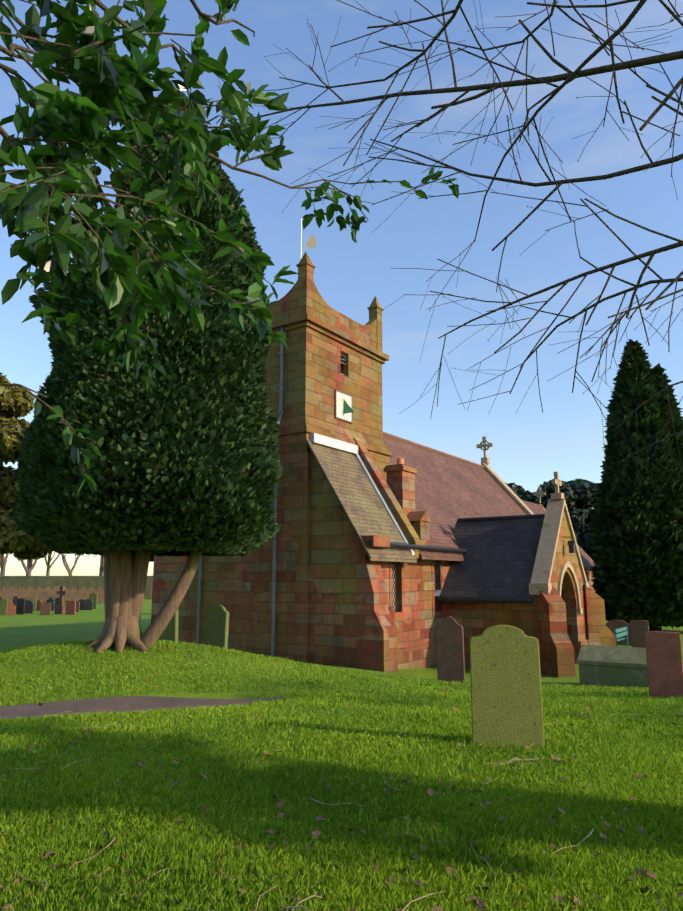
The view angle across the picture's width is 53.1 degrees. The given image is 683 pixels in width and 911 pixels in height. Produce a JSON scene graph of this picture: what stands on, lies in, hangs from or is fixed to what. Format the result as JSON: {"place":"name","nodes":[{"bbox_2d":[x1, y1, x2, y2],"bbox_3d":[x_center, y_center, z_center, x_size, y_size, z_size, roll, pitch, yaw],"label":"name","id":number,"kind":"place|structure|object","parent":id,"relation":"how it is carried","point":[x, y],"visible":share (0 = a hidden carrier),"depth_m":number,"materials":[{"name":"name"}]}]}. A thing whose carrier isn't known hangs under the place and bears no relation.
{"place":"outdoors","nodes":[
{"label":"outdoors","id":0,"kind":"place"},
{"bbox_2d":[0,374,51,561],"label":"sunlit tree","id":1,"kind":"object","parent":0,"point":[24,546],"depth_m":22.24,"materials":[{"name":"green plant"}]},
{"bbox_2d":[0,0,459,495],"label":"leafy branches","id":2,"kind":"object","parent":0,"point":[142,289],"depth_m":2.44,"materials":[{"name":"green plant"}]},
{"bbox_2d":[0,704,598,910],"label":"fallen twigs","id":3,"kind":"object","parent":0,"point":[516,759],"visible":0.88,"depth_m":4.13,"materials":[{"name":"brown wood"}]},
{"bbox_2d":[0,599,682,910],"bbox_3d":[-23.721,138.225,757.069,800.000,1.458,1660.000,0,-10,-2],"label":"terrain","id":4,"kind":"structure","parent":0,"point":[27,629],"depth_m":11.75,"materials":[{"name":"green plant"}]},
{"bbox_2d":[0,598,7,614],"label":"headstone","id":5,"kind":"object","parent":4,"relation":"on","point":[3,605],"visible":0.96,"depth_m":41.26,"materials":[{"name":"green stone"}]},
{"bbox_2d":[0,553,8,575],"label":"tree","id":6,"kind":"object","parent":4,"relation":"on","point":[3,560],"depth_m":77.43,"materials":[{"name":"brown"}]},
{"bbox_2d":[7,603,15,614],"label":"headstone","id":7,"kind":"object","parent":4,"relation":"on","point":[11,608],"visible":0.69,"depth_m":41.31,"materials":[{"name":"red stone"}]},
{"bbox_2d":[13,596,18,613],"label":"headstone","id":8,"kind":"object","parent":4,"relation":"on","point":[15,600],"visible":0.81,"depth_m":42.59,"materials":[{"name":"stone"}]},
{"bbox_2d":[17,598,24,613],"bbox_3d":[-19.636,9.387,41.825,0.499,1.266,0.090,-3,-11,16],"label":"headstone","id":9,"kind":"object","parent":4,"relation":"on","point":[21,606],"visible":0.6,"depth_m":41.80,"materials":[{"name":"grey stone"}]},
{"bbox_2d":[24,600,32,613],"bbox_3d":[-19.674,9.617,42.741,0.699,1.124,0.090,1,-9,-7],"label":"headstone","id":10,"kind":"object","parent":4,"relation":"on","point":[28,606],"visible":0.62,"depth_m":42.73,"materials":[{"name":"grey stone"}]},
{"bbox_2d":[29,598,36,610],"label":"headstone","id":11,"kind":"object","parent":4,"relation":"on","point":[34,600],"visible":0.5,"depth_m":45.45,"materials":[{"name":"green stone"}]},
{"bbox_2d":[36,600,41,610],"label":"headstone","id":12,"kind":"object","parent":4,"relation":"on","point":[39,602],"visible":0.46,"depth_m":45.71,"materials":[{"name":"brown stone"}]},
{"bbox_2d":[20,557,65,575],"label":"tree","id":13,"kind":"object","parent":4,"relation":"on","point":[29,567],"visible":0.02,"depth_m":68.56,"materials":[{"name":"brown"}]},
{"bbox_2d":[40,603,50,614],"bbox_3d":[-17.762,9.352,40.957,0.607,1.033,0.090,0,-11,0],"label":"headstone","id":14,"kind":"object","parent":4,"relation":"on","point":[45,608],"visible":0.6,"depth_m":40.95,"materials":[{"name":"brown stone"}]},
{"bbox_2d":[46,597,54,610],"bbox_3d":[-19.597,10.132,45.947,0.681,1.192,0.090,-4,-13,19],"label":"headstone","id":15,"kind":"object","parent":4,"relation":"on","point":[51,600],"visible":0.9,"depth_m":45.90,"materials":[{"name":"grey stone"}]},
{"bbox_2d":[0,586,103,603],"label":"paling fence","id":16,"kind":"object","parent":4,"relation":"on","point":[29,593],"visible":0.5,"depth_m":56.96,"materials":[{"name":"brown wood"}]},
{"bbox_2d":[54,598,58,608],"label":"headstone","id":17,"kind":"object","parent":4,"relation":"on","point":[56,601],"visible":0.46,"depth_m":48.14,"materials":[{"name":"grey stone"}]},
{"bbox_2d":[54,586,67,613],"bbox_3d":[-17.367,9.056,42.365,0.720,1.900,0.400,-4,-11,21],"label":"cross monument","id":18,"kind":"object","parent":4,"relation":"on","point":[60,608],"visible":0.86,"depth_m":42.28,"materials":[{"name":"brown stone"}]},
{"bbox_2d":[53,552,81,575],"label":"tree","id":19,"kind":"object","parent":4,"relation":"on","point":[67,567],"visible":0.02,"depth_m":98.99,"materials":[{"name":"brown"}]},
{"bbox_2d":[65,600,75,614],"bbox_3d":[-16.476,9.399,41.535,0.671,1.137,0.090,-3,-8,17],"label":"headstone","id":20,"kind":"object","parent":4,"relation":"on","point":[70,607],"visible":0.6,"depth_m":41.50,"materials":[{"name":"red stone"}]},
{"bbox_2d":[44,553,99,575],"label":"tree","id":21,"kind":"object","parent":4,"relation":"on","point":[48,565],"visible":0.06,"depth_m":104.00,"materials":[{"name":"brown"}]},
{"bbox_2d":[0,576,152,598],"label":"hedge","id":22,"kind":"object","parent":4,"relation":"on","point":[52,582],"depth_m":67.94,"materials":[{"name":"green plant"}]},
{"bbox_2d":[76,601,79,611],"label":"headstone","id":23,"kind":"object","parent":4,"relation":"on","point":[77,606],"visible":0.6,"depth_m":44.32,"materials":[{"name":"stone"}]},
{"bbox_2d":[79,599,83,609],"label":"headstone","id":24,"kind":"object","parent":4,"relation":"on","point":[81,601],"visible":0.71,"depth_m":46.67,"materials":[{"name":"grey stone"}]},
{"bbox_2d":[83,599,92,609],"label":"headstone","id":25,"kind":"object","parent":4,"relation":"on","point":[88,604],"visible":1,"depth_m":46.50,"materials":[{"name":"grey stone"}]},
{"bbox_2d":[89,593,97,608],"bbox_3d":[-17.588,10.438,48.331,0.654,1.408,0.090,-3,-13,15],"label":"headstone","id":26,"kind":"object","parent":4,"relation":"on","point":[93,597],"visible":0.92,"depth_m":48.32,"materials":[{"name":"green stone"}]},
{"bbox_2d":[99,556,103,575],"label":"tree","id":27,"kind":"object","parent":4,"relation":"on","point":[101,569],"depth_m":73.10,"materials":[{"name":"brown"}]},
{"bbox_2d":[0,696,281,718],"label":"path strip","id":28,"kind":"object","parent":4,"relation":"on","point":[122,704],"visible":0.73,"depth_m":10.11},
{"bbox_2d":[11,89,285,652],"bbox_3d":[-3.698,-1.972,13.948,4.885,11.933,6.569,0,-10,-2],"label":"yew tree","id":29,"kind":"object","parent":4,"relation":"on","point":[202,418],"depth_m":11.70,"materials":[{"name":"green plant"}]},
{"bbox_2d":[160,609,178,642],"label":"gravestone","id":30,"kind":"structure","parent":4,"relation":"on","point":[170,632],"depth_m":14.87,"materials":[{"name":"green stone"}]},
{"bbox_2d":[204,605,228,649],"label":"gravestone","id":31,"kind":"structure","parent":4,"relation":"on","point":[217,626],"depth_m":15.37,"materials":[{"name":"green stone"}]},
{"bbox_2d":[1,645,682,910],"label":"leaf litter","id":32,"kind":"object","parent":4,"relation":"on","point":[418,881],"visible":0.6,"depth_m":4.35,"materials":[{"name":"brown plant"}]},
{"bbox_2d":[149,218,615,677],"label":"church","id":33,"kind":"structure","parent":4,"relation":"on","point":[381,550],"depth_m":18.97,"materials":[{"name":"stone"}]},
{"bbox_2d":[436,616,464,682],"bbox_3d":[2.338,4.301,14.649,0.580,1.667,0.100,-3,-9,18],"label":"dark headstone","id":34,"kind":"object","parent":4,"relation":"on","point":[450,648],"visible":0.94,"depth_m":14.62,"materials":[{"name":"stone"}]},
{"bbox_2d":[469,625,544,749],"bbox_3d":[1.672,2.482,6.933,0.700,1.479,0.100,-2,-17,12],"label":"gravestone","id":35,"kind":"object","parent":4,"relation":"on","point":[506,692],"visible":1,"depth_m":6.92,"materials":[{"name":"green stone"}]},
{"bbox_2d":[567,478,592,507],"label":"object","id":36,"kind":"object","parent":4,"relation":"on","point":[573,480],"depth_m":60.69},
{"bbox_2d":[606,619,631,645],"bbox_3d":[10.570,6.903,26.070,1.050,1.249,0.120,-4,-11,23],"label":"gravestone","id":37,"kind":"object","parent":4,"relation":"on","point":[611,625],"visible":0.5,"depth_m":26.02,"materials":[{"name":"stone"}]},
{"bbox_2d":[614,626,627,646],"bbox_3d":[9.340,6.306,23.344,0.500,0.860,1.800,-7,-12,34],"label":"bench","id":38,"kind":"object","parent":4,"relation":"on","point":[619,635],"visible":0.52,"depth_m":23.43,"materials":[{"name":"teal paint"}]},
{"bbox_2d":[576,645,682,687],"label":"chest tomb","id":39,"kind":"object","parent":4,"relation":"on","point":[618,666],"visible":0.52,"depth_m":14.46,"materials":[{"name":"stone"}]},
{"bbox_2d":[588,339,682,630],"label":"conifer","id":40,"kind":"object","parent":4,"relation":"on","point":[635,531],"depth_m":32.02,"materials":[{"name":"green plant"}]},
{"bbox_2d":[630,620,648,647],"bbox_3d":[9.764,6.122,22.289,0.550,1.450,0.100,-5,-11,26],"label":"headstone","id":41,"kind":"object","parent":4,"relation":"on","point":[638,628],"visible":0.5,"depth_m":22.31,"materials":[{"name":"brown stone"}]},
{"bbox_2d":[605,0,682,58],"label":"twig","id":42,"kind":"object","parent":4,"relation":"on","point":[671,20],"visible":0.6,"depth_m":3.79,"materials":[{"name":"brown wood"}]},
{"bbox_2d":[217,0,682,507],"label":"bare branches","id":43,"kind":"object","parent":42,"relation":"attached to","point":[578,72],"visible":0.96,"depth_m":4.12,"materials":[{"name":"brown plant"}]},
{"bbox_2d":[307,8,667,396],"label":"twig buds","id":44,"kind":"object","parent":43,"relation":"attached to","point":[508,139],"visible":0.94,"depth_m":4.05,"materials":[{"name":"brown plant"}]},
{"bbox_2d":[644,631,682,697],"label":"gravestone","id":45,"kind":"object","parent":4,"relation":"on","point":[664,663],"visible":0.71,"depth_m":11.58,"materials":[{"name":"red stone"}]},
{"bbox_2d":[0,0,682,575],"label":"sky","id":46,"kind":"structure","parent":0,"point":[530,445],"materials":[{"name":"blue"}]},
{"bbox_2d":[506,480,591,525],"bbox_3d":[14.796,6.928,51.690,8.400,10.672,8.819,0,-10,-2],"label":"tree","id":47,"kind":"object","parent":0,"point":[520,492],"depth_m":50.08,"materials":[{"name":"green plant"}]},
{"bbox_2d":[537,480,598,559],"bbox_3d":[16.169,6.232,45.637,7.415,9.887,7.674,0,-10,-2],"label":"tree","id":48,"kind":"object","parent":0,"point":[573,493],"depth_m":45.56,"materials":[{"name":"green plant"}]},
{"bbox_2d":[571,505,592,532],"bbox_3d":[19.605,7.585,49.976,7.520,8.762,8.819,0,-10,-2],"label":"tree","id":49,"kind":"object","parent":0,"point":[577,526],"depth_m":48.99,"materials":[{"name":"green plant"}]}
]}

